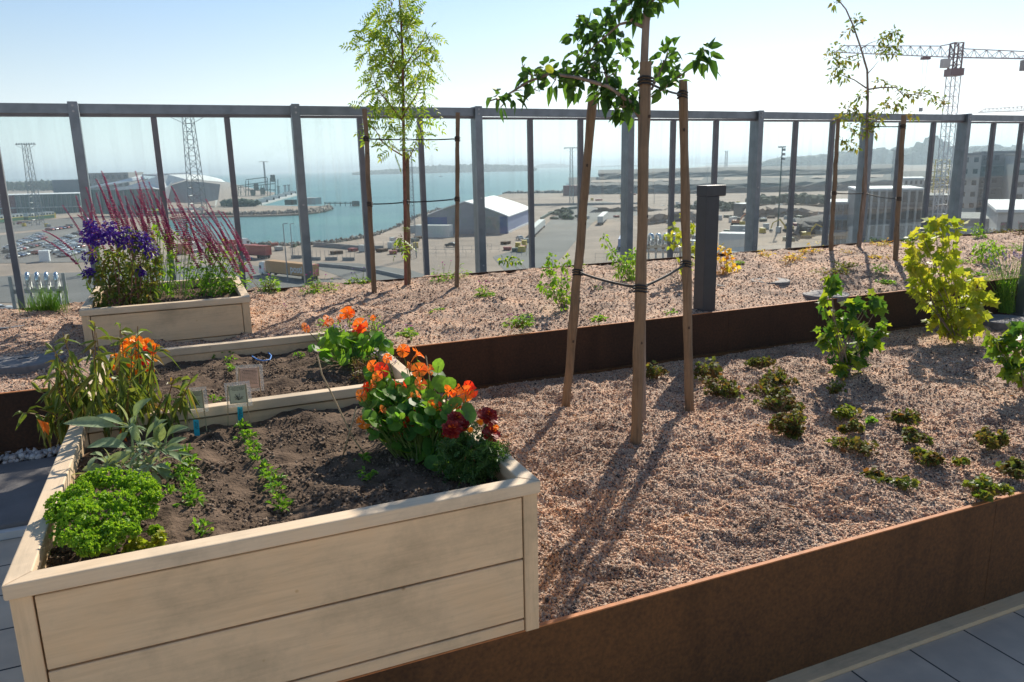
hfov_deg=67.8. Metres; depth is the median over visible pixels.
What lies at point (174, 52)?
sky
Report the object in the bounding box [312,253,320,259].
concrete barrier
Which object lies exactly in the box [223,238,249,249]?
truck
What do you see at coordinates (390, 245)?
material stack
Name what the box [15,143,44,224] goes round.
light mast
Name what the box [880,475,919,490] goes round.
ground plant
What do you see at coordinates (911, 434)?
ground plant
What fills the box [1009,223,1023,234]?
flowering plant
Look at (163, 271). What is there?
green stalk plant
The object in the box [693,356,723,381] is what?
ground plant
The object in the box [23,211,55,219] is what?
railcar
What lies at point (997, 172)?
apartment building
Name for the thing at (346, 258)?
concrete barrier
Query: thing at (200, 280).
green herb
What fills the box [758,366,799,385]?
ground plant
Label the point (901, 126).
tree strap
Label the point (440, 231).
shipping container
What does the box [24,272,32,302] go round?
vent pipe
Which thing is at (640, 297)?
tree stake
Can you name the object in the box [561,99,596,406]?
tree stake
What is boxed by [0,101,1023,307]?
glass fence
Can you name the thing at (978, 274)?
ground plant
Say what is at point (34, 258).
parking lot
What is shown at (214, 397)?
seedling
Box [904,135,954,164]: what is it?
forest
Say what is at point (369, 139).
tree strap
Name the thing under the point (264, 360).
blue cord
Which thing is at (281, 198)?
quay
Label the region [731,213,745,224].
excavator
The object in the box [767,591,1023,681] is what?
kerb
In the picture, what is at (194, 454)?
seedling
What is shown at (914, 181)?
office building
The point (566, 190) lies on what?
shipping container
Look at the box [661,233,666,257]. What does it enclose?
vent pipe
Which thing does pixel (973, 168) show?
apartment building
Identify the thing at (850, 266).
ground plant
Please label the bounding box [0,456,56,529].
stone step
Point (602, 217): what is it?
truck
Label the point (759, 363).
ground plant
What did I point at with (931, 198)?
office building
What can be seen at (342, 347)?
nasturtium plant
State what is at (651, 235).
vent pipe
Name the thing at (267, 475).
seedling
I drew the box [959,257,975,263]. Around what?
ground plant
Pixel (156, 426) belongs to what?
sage plant
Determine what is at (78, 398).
wilting herb
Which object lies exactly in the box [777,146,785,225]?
flood pole
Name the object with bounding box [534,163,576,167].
forest
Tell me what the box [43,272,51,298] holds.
vent pipe
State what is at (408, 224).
trunk
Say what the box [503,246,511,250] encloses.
material stack
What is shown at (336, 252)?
material stack
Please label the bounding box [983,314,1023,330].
access cover
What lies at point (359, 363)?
flowering plant
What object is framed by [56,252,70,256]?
parked car
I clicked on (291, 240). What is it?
lamp pole
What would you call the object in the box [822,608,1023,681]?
deck
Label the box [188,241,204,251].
truck
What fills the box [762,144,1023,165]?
forest
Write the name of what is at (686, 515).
leaf litter
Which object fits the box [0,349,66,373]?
access cover
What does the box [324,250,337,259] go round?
concrete barrier
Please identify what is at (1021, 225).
window
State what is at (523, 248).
material stack
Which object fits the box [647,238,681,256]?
pipe rail
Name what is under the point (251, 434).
seedling
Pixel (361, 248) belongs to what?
material stack
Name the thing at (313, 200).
shipping container
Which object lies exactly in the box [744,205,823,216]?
spoil heap
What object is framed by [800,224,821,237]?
excavator
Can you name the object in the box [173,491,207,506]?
seedling
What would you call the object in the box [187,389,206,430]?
plant card
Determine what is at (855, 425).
ground plant
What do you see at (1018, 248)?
ground plant
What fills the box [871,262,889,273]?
ground plant
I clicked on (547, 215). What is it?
wall
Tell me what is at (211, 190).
ferry terminal
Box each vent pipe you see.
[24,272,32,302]
[34,272,42,299]
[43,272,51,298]
[53,272,62,304]
[647,233,654,258]
[654,233,661,258]
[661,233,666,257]
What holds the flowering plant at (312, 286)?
on the gravel bed at (467, 319)
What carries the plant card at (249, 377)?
in the wooden planter at (289, 381)
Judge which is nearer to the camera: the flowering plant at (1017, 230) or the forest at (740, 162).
the flowering plant at (1017, 230)
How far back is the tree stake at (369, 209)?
6.07 m
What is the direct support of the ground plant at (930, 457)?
on the gravel bed at (747, 446)
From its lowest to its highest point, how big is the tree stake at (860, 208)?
1.009 m
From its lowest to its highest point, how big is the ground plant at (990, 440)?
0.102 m
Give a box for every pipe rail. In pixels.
[8,273,68,308]
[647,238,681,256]
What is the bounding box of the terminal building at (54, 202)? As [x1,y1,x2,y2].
[0,192,82,214]
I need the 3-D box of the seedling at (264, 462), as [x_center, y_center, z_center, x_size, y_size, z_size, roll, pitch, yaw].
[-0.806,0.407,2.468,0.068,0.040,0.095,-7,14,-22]
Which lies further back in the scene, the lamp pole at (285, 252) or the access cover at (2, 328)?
the lamp pole at (285, 252)
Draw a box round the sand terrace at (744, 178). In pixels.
[591,174,883,182]
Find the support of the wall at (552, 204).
on the harbour ground
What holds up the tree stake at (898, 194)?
on the gravel bed at (467, 319)
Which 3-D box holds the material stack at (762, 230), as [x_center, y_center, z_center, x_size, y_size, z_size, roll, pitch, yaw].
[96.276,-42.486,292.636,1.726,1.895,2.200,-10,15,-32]
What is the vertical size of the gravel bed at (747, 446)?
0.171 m
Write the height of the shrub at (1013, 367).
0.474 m
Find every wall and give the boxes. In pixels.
[0,278,1018,455]
[313,242,383,249]
[315,263,403,277]
[338,490,1023,681]
[534,202,636,205]
[540,206,576,218]
[760,204,823,206]
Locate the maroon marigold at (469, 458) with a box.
[432,407,510,487]
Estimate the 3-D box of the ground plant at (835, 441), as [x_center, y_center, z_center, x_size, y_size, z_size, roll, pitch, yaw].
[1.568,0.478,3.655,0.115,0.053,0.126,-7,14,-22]
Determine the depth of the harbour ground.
289.04 m
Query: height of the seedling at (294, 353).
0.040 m
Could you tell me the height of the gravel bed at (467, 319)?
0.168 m
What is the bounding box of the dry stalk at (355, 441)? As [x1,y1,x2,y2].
[317,355,363,452]
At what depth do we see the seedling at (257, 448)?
2.61 m
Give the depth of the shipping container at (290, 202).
624.91 m
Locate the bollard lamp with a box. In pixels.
[693,185,725,311]
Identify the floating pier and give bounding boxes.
[324,201,359,205]
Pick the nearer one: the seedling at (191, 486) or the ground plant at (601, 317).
the seedling at (191, 486)
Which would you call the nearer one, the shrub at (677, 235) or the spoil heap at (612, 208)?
the shrub at (677, 235)
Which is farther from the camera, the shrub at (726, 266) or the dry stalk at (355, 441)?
the shrub at (726, 266)
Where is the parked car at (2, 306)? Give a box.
[0,304,12,308]
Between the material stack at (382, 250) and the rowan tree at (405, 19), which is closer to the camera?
the rowan tree at (405, 19)
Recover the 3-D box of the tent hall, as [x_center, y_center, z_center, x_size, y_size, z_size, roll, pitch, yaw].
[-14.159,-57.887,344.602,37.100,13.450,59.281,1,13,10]
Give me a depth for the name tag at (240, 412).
2.95 m
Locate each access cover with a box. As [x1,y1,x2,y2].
[0,317,30,329]
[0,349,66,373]
[750,277,789,285]
[802,290,849,301]
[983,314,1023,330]
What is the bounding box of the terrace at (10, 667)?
[0,537,23,681]
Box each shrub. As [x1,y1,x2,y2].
[497,256,547,291]
[536,252,571,310]
[599,233,635,281]
[663,213,695,281]
[716,243,740,274]
[809,273,891,377]
[899,214,1000,342]
[971,222,989,237]
[971,239,1006,263]
[981,320,1023,391]
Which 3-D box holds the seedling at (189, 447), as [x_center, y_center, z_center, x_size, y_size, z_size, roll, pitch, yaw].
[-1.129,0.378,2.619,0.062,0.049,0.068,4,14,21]
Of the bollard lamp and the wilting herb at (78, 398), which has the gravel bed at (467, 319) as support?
the bollard lamp
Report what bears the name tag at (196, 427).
in the wooden planter at (340, 570)
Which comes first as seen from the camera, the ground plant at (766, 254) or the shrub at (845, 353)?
the shrub at (845, 353)
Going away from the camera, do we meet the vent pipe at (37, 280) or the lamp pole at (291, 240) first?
the vent pipe at (37, 280)
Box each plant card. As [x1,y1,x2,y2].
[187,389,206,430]
[227,384,249,425]
[238,367,261,396]
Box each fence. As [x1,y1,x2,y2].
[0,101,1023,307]
[396,249,486,256]
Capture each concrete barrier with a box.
[290,248,301,257]
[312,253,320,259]
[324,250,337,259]
[342,254,354,260]
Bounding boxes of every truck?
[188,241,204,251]
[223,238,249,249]
[232,244,271,258]
[259,259,318,279]
[535,219,544,236]
[597,212,607,224]
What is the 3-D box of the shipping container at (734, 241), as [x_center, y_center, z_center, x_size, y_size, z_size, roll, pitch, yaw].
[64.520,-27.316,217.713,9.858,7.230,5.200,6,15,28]
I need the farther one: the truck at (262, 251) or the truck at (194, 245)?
the truck at (194, 245)
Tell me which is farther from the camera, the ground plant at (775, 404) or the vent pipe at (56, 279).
the vent pipe at (56, 279)
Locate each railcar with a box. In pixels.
[0,213,23,222]
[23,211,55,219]
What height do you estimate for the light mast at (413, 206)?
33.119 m
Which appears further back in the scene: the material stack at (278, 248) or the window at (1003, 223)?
the material stack at (278, 248)
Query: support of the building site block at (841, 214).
on the harbour ground
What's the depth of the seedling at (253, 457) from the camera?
2.53 m
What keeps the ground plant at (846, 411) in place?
on the gravel bed at (747, 446)
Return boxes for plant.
[41,171,255,303]
[43,466,163,557]
[63,398,192,484]
[79,218,164,307]
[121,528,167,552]
[151,208,178,298]
[245,268,281,293]
[299,264,338,293]
[301,306,393,365]
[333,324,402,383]
[344,267,370,284]
[356,344,477,478]
[394,324,419,340]
[430,260,470,282]
[474,281,495,296]
[501,310,534,329]
[590,315,609,323]
[646,360,668,378]
[663,308,677,315]
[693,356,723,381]
[702,374,744,398]
[743,355,775,368]
[745,381,791,397]
[752,389,805,413]
[754,249,776,256]
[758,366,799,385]
[767,408,806,439]
[779,252,805,264]
[799,241,822,252]
[809,263,848,276]
[825,436,849,446]
[826,377,846,394]
[830,403,862,420]
[832,260,858,267]
[836,417,865,434]
[838,435,879,456]
[859,465,896,486]
[864,415,877,423]
[868,254,888,259]
[869,237,891,245]
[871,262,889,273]
[875,279,896,285]
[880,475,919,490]
[885,408,920,426]
[901,426,934,445]
[909,446,933,457]
[914,450,945,465]
[951,456,971,465]
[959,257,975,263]
[960,472,1015,501]
[971,425,1010,450]
[972,270,987,276]
[986,224,1016,232]
[995,456,1023,479]
[1008,242,1022,250]
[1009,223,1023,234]
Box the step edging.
[0,525,26,540]
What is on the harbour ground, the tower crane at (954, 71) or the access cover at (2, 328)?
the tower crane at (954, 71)
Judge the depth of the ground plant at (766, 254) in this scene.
8.01 m
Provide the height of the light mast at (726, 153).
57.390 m
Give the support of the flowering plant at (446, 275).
on the gravel bed at (467, 319)
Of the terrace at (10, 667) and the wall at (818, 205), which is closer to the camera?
the terrace at (10, 667)
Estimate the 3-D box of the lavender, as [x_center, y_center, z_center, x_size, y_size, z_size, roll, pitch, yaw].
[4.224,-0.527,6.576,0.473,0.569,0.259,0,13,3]
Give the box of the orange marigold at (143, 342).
[110,335,159,391]
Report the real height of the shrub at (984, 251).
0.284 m
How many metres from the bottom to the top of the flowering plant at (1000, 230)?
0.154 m
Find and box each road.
[0,218,83,232]
[0,264,332,303]
[319,262,423,281]
[493,201,636,269]
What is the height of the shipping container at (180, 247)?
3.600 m
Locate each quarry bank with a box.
[568,170,951,193]
[598,164,894,179]
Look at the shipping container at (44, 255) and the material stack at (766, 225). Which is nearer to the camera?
the shipping container at (44, 255)
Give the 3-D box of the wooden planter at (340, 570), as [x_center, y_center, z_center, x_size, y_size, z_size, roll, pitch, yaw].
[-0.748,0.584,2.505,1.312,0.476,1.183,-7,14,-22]
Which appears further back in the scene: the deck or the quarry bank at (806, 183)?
the quarry bank at (806, 183)
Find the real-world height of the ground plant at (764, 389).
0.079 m
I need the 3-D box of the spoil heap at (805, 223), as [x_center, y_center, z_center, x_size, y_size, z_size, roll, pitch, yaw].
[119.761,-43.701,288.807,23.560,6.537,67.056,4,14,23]
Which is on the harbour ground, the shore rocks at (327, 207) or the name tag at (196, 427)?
the shore rocks at (327, 207)
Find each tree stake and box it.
[362,109,376,292]
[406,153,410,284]
[454,112,459,286]
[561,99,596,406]
[630,61,651,444]
[679,79,693,411]
[829,119,839,250]
[856,168,863,245]
[893,115,906,260]
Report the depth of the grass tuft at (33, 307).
5.62 m
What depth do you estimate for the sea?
909.08 m
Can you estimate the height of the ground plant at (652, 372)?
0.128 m
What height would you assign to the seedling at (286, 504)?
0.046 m
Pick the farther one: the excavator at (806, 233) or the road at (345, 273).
the excavator at (806, 233)
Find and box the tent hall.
[427,195,527,233]
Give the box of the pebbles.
[0,444,60,463]
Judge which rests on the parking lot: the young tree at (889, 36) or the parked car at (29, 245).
the parked car at (29, 245)
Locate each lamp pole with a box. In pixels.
[283,223,288,280]
[290,223,293,258]
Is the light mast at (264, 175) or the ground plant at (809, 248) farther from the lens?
the light mast at (264, 175)
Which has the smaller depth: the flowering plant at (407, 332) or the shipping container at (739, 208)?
the flowering plant at (407, 332)
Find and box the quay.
[252,193,296,206]
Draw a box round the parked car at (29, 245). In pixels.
[23,244,35,247]
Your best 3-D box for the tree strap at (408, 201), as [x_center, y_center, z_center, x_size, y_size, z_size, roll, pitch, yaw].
[-0.814,-1.153,6.276,0.750,0.069,0.335,-3,13,-8]
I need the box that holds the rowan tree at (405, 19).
[338,0,450,284]
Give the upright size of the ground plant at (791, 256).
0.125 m
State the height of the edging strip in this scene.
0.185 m
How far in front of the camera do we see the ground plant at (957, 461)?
3.38 m
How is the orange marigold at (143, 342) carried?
on the wooden planter at (289, 381)
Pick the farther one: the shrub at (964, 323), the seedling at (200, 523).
the shrub at (964, 323)
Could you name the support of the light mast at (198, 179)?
on the harbour ground
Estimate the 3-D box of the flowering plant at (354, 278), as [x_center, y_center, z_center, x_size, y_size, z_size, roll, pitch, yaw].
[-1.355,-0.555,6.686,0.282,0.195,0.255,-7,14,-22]
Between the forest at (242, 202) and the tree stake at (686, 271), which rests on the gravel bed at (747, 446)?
the tree stake at (686, 271)
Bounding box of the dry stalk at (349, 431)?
[342,406,356,454]
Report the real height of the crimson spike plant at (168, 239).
0.909 m
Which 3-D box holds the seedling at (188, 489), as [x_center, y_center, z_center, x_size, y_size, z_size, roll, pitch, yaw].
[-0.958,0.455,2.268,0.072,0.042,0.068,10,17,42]
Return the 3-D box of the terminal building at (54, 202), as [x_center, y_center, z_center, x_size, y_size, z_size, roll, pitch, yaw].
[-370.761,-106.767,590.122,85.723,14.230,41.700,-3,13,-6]
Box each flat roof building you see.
[960,212,988,233]
[986,199,1023,231]
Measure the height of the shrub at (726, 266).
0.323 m
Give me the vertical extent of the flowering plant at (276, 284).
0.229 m
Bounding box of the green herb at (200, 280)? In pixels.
[178,239,243,295]
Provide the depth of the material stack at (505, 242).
270.63 m
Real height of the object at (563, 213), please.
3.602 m
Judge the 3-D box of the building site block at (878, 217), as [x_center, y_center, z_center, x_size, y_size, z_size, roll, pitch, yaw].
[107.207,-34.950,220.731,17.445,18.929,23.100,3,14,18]
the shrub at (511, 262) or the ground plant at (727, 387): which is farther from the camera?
the shrub at (511, 262)
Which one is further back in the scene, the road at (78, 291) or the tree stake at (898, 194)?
the road at (78, 291)
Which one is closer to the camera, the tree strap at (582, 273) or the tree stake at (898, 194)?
the tree strap at (582, 273)
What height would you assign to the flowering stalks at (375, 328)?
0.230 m
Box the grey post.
[1010,242,1023,316]
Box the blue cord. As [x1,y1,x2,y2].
[252,352,271,360]
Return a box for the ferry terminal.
[90,173,225,215]
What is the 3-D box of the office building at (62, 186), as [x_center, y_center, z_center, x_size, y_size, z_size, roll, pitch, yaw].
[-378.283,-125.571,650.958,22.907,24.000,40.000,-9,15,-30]
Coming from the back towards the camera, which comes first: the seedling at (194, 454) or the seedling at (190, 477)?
the seedling at (194, 454)
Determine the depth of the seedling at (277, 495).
2.22 m
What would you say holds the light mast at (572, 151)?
on the harbour ground
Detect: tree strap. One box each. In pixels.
[363,136,459,141]
[367,196,459,206]
[572,260,691,292]
[637,75,688,98]
[831,191,901,200]
[868,124,906,128]
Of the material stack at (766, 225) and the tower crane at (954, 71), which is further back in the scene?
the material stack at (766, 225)
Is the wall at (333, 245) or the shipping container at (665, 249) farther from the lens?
the wall at (333, 245)
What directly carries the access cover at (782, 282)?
on the gravel bed at (467, 319)
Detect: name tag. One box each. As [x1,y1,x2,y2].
[193,420,199,435]
[237,407,242,421]
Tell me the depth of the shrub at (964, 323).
5.63 m
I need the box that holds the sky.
[0,0,1023,178]
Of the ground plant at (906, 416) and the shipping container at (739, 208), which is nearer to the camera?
the ground plant at (906, 416)
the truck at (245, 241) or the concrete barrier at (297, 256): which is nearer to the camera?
the concrete barrier at (297, 256)
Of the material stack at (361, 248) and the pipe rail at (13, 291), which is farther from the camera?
the material stack at (361, 248)
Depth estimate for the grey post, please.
6.57 m
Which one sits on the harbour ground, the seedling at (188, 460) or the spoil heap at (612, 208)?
the spoil heap at (612, 208)
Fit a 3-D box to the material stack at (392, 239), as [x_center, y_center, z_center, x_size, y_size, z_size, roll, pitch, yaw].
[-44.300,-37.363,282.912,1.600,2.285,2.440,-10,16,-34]
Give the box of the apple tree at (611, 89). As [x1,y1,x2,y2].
[486,0,724,421]
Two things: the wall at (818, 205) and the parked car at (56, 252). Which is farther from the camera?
the wall at (818, 205)
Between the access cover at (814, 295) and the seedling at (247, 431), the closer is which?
the seedling at (247, 431)
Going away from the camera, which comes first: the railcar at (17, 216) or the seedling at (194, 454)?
the seedling at (194, 454)
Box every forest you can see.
[6,179,146,190]
[220,198,261,206]
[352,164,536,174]
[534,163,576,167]
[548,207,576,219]
[596,165,637,166]
[667,200,739,210]
[704,161,763,163]
[745,193,831,204]
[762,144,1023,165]
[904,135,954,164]
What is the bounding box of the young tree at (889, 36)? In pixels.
[823,0,950,247]
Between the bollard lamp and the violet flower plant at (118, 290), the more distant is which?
the bollard lamp
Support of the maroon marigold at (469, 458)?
on the wooden planter at (340, 570)
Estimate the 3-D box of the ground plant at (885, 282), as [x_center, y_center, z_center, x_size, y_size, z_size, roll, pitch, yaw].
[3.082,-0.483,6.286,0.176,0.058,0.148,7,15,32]
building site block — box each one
[827,199,848,244]
[845,186,923,243]
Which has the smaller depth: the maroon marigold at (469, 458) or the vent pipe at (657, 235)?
the maroon marigold at (469, 458)
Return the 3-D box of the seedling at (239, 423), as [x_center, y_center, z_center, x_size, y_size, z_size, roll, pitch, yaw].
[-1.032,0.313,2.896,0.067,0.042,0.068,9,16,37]
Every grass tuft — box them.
[15,294,50,312]
[24,282,71,312]
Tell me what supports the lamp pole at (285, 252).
on the road at (78, 291)
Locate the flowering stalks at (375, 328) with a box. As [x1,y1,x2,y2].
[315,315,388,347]
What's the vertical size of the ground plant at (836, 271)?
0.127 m
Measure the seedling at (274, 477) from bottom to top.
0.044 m
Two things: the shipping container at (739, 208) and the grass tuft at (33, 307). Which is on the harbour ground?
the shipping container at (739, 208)
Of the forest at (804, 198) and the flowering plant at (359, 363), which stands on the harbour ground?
the forest at (804, 198)
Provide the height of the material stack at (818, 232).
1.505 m
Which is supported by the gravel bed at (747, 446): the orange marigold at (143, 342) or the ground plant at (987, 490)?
the ground plant at (987, 490)
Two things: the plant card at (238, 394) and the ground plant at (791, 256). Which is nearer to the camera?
the plant card at (238, 394)
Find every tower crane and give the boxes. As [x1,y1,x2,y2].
[833,42,1023,234]
[978,106,1023,112]
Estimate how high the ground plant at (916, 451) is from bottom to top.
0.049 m
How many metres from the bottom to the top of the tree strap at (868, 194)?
0.080 m
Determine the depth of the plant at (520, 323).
4.91 m
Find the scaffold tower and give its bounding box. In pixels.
[930,159,950,192]
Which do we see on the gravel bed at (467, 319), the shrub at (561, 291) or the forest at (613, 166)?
the shrub at (561, 291)
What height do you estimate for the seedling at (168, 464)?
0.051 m
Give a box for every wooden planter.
[1,380,540,681]
[69,329,416,446]
[79,276,251,346]
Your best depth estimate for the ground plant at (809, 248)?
8.01 m
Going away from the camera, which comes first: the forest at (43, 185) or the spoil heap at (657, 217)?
the spoil heap at (657, 217)
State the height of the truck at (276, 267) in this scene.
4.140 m
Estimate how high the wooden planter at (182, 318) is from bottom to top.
0.320 m
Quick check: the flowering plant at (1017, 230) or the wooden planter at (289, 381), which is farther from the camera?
the flowering plant at (1017, 230)
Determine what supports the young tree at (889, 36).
on the gravel bed at (467, 319)
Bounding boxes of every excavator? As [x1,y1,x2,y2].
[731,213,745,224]
[769,219,794,231]
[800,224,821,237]
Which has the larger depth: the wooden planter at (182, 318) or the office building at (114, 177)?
the office building at (114, 177)
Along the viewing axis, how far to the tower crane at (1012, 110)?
428.54 m
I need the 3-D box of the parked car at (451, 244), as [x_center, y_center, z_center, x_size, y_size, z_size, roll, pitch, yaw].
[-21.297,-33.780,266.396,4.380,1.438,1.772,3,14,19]
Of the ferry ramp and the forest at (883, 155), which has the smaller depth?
the ferry ramp
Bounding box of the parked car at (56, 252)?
[51,250,65,254]
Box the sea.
[6,163,747,242]
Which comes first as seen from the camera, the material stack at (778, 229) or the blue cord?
the blue cord
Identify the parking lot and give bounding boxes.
[0,226,88,262]
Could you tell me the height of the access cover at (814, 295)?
0.048 m
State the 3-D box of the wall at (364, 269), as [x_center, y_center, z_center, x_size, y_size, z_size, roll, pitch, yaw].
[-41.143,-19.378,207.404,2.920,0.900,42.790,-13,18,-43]
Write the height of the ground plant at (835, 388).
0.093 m
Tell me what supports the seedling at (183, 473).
on the wooden planter at (340, 570)
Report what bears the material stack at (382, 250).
on the harbour ground
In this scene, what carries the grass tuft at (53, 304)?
on the gravel bed at (467, 319)
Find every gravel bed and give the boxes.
[0,231,1023,392]
[441,314,1023,622]
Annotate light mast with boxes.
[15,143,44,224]
[170,117,211,256]
[259,161,266,190]
[398,148,417,256]
[564,147,576,202]
[724,150,730,166]
[891,150,895,179]
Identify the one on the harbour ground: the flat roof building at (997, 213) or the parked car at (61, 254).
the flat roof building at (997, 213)
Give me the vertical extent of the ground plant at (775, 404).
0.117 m
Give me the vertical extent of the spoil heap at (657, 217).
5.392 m
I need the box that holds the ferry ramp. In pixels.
[230,175,275,195]
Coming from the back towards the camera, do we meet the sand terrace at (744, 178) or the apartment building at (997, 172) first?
the sand terrace at (744, 178)
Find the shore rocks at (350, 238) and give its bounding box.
[180,207,440,245]
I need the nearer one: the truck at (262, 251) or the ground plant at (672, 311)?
the ground plant at (672, 311)
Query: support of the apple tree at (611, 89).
on the gravel bed at (747, 446)
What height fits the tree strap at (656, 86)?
0.044 m
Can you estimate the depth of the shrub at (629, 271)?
6.62 m
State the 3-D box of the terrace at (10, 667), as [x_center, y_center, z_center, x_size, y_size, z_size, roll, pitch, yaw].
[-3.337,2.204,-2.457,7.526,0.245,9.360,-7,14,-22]
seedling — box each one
[162,481,178,493]
[166,462,180,473]
[168,481,196,494]
[169,469,200,481]
[172,464,198,474]
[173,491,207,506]
[178,443,193,451]
[179,450,200,463]
[179,456,196,467]
[179,471,200,484]
[179,487,206,501]
[190,517,213,535]
[209,394,225,402]
[225,363,235,371]
[232,431,258,440]
[233,418,250,428]
[238,429,252,438]
[243,439,261,448]
[245,443,262,454]
[247,452,259,460]
[253,458,274,472]
[259,467,279,481]
[263,481,285,492]
[265,472,286,484]
[267,488,290,504]
[273,496,293,511]
[293,351,304,358]
[354,452,371,462]
[357,466,378,480]
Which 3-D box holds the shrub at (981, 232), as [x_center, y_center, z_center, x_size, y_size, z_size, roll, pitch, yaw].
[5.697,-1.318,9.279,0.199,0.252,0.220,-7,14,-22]
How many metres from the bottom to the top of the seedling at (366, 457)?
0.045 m
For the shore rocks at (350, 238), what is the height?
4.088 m
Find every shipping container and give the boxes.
[38,250,50,261]
[176,243,190,254]
[284,199,296,204]
[307,197,321,204]
[414,225,452,237]
[563,185,576,195]
[647,239,694,250]
[718,232,744,253]
[730,225,744,231]
[733,203,745,215]
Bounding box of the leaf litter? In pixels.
[449,338,1012,535]
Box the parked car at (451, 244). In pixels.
[444,242,454,246]
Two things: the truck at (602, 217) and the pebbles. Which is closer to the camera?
the pebbles
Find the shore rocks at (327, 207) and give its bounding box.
[188,204,333,214]
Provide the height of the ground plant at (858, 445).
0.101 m
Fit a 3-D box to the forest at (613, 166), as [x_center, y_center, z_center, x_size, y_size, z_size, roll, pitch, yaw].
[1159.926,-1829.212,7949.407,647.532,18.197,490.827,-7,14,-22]
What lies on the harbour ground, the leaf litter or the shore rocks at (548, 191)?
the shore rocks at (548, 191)
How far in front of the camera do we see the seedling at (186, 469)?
2.45 m
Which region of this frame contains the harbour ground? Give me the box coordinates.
[0,163,952,308]
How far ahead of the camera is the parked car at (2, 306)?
156.82 m
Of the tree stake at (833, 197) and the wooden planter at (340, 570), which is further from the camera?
the tree stake at (833, 197)
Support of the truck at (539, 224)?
on the road at (557, 237)
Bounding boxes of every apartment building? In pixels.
[962,153,982,211]
[973,150,1023,211]
[1000,153,1023,198]
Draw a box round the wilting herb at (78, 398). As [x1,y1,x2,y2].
[13,320,199,450]
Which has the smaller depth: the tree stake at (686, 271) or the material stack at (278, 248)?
the tree stake at (686, 271)
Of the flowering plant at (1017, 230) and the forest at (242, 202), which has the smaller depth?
the flowering plant at (1017, 230)
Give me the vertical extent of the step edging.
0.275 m
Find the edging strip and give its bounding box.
[8,230,1023,310]
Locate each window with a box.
[1000,222,1006,230]
[1019,222,1023,229]
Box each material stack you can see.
[274,246,283,250]
[330,250,342,254]
[347,248,357,251]
[358,245,364,251]
[376,248,387,251]
[387,242,394,248]
[389,237,395,241]
[500,241,510,244]
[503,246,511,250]
[518,246,525,251]
[759,228,765,232]
[763,223,768,228]
[776,226,781,232]
[815,230,821,234]
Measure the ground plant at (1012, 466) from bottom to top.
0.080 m
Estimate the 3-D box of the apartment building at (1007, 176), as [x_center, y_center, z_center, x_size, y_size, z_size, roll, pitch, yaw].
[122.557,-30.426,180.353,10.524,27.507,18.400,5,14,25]
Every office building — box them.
[52,179,79,192]
[88,172,143,189]
[902,177,924,187]
[919,193,948,234]
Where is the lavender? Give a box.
[983,248,1023,313]
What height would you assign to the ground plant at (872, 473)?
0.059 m
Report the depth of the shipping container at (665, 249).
239.44 m
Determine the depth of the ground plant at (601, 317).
5.05 m
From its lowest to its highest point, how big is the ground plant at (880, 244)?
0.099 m
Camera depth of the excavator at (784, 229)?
295.37 m
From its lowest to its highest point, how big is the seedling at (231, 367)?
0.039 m
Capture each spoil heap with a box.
[591,204,675,211]
[648,209,695,224]
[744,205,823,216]
[792,214,822,239]
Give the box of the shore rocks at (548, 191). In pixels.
[502,189,562,193]
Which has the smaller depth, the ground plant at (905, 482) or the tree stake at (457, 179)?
the ground plant at (905, 482)
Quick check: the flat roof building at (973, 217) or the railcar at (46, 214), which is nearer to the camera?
the flat roof building at (973, 217)
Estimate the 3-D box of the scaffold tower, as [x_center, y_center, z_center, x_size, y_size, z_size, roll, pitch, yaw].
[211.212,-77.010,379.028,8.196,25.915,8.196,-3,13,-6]
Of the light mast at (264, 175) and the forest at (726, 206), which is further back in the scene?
the light mast at (264, 175)
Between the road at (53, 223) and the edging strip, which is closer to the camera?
the edging strip
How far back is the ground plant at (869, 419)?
3.93 m
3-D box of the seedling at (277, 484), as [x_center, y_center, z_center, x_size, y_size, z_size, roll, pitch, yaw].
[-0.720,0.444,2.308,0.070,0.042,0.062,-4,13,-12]
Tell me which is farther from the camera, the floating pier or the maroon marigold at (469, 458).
the floating pier
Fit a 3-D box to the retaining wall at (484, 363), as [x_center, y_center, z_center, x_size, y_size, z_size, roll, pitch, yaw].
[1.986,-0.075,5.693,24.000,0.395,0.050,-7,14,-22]
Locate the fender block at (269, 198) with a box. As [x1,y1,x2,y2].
[263,197,274,199]
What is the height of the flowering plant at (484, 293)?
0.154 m
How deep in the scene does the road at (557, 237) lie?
280.74 m
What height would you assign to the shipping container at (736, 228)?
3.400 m
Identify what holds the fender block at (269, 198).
on the quay

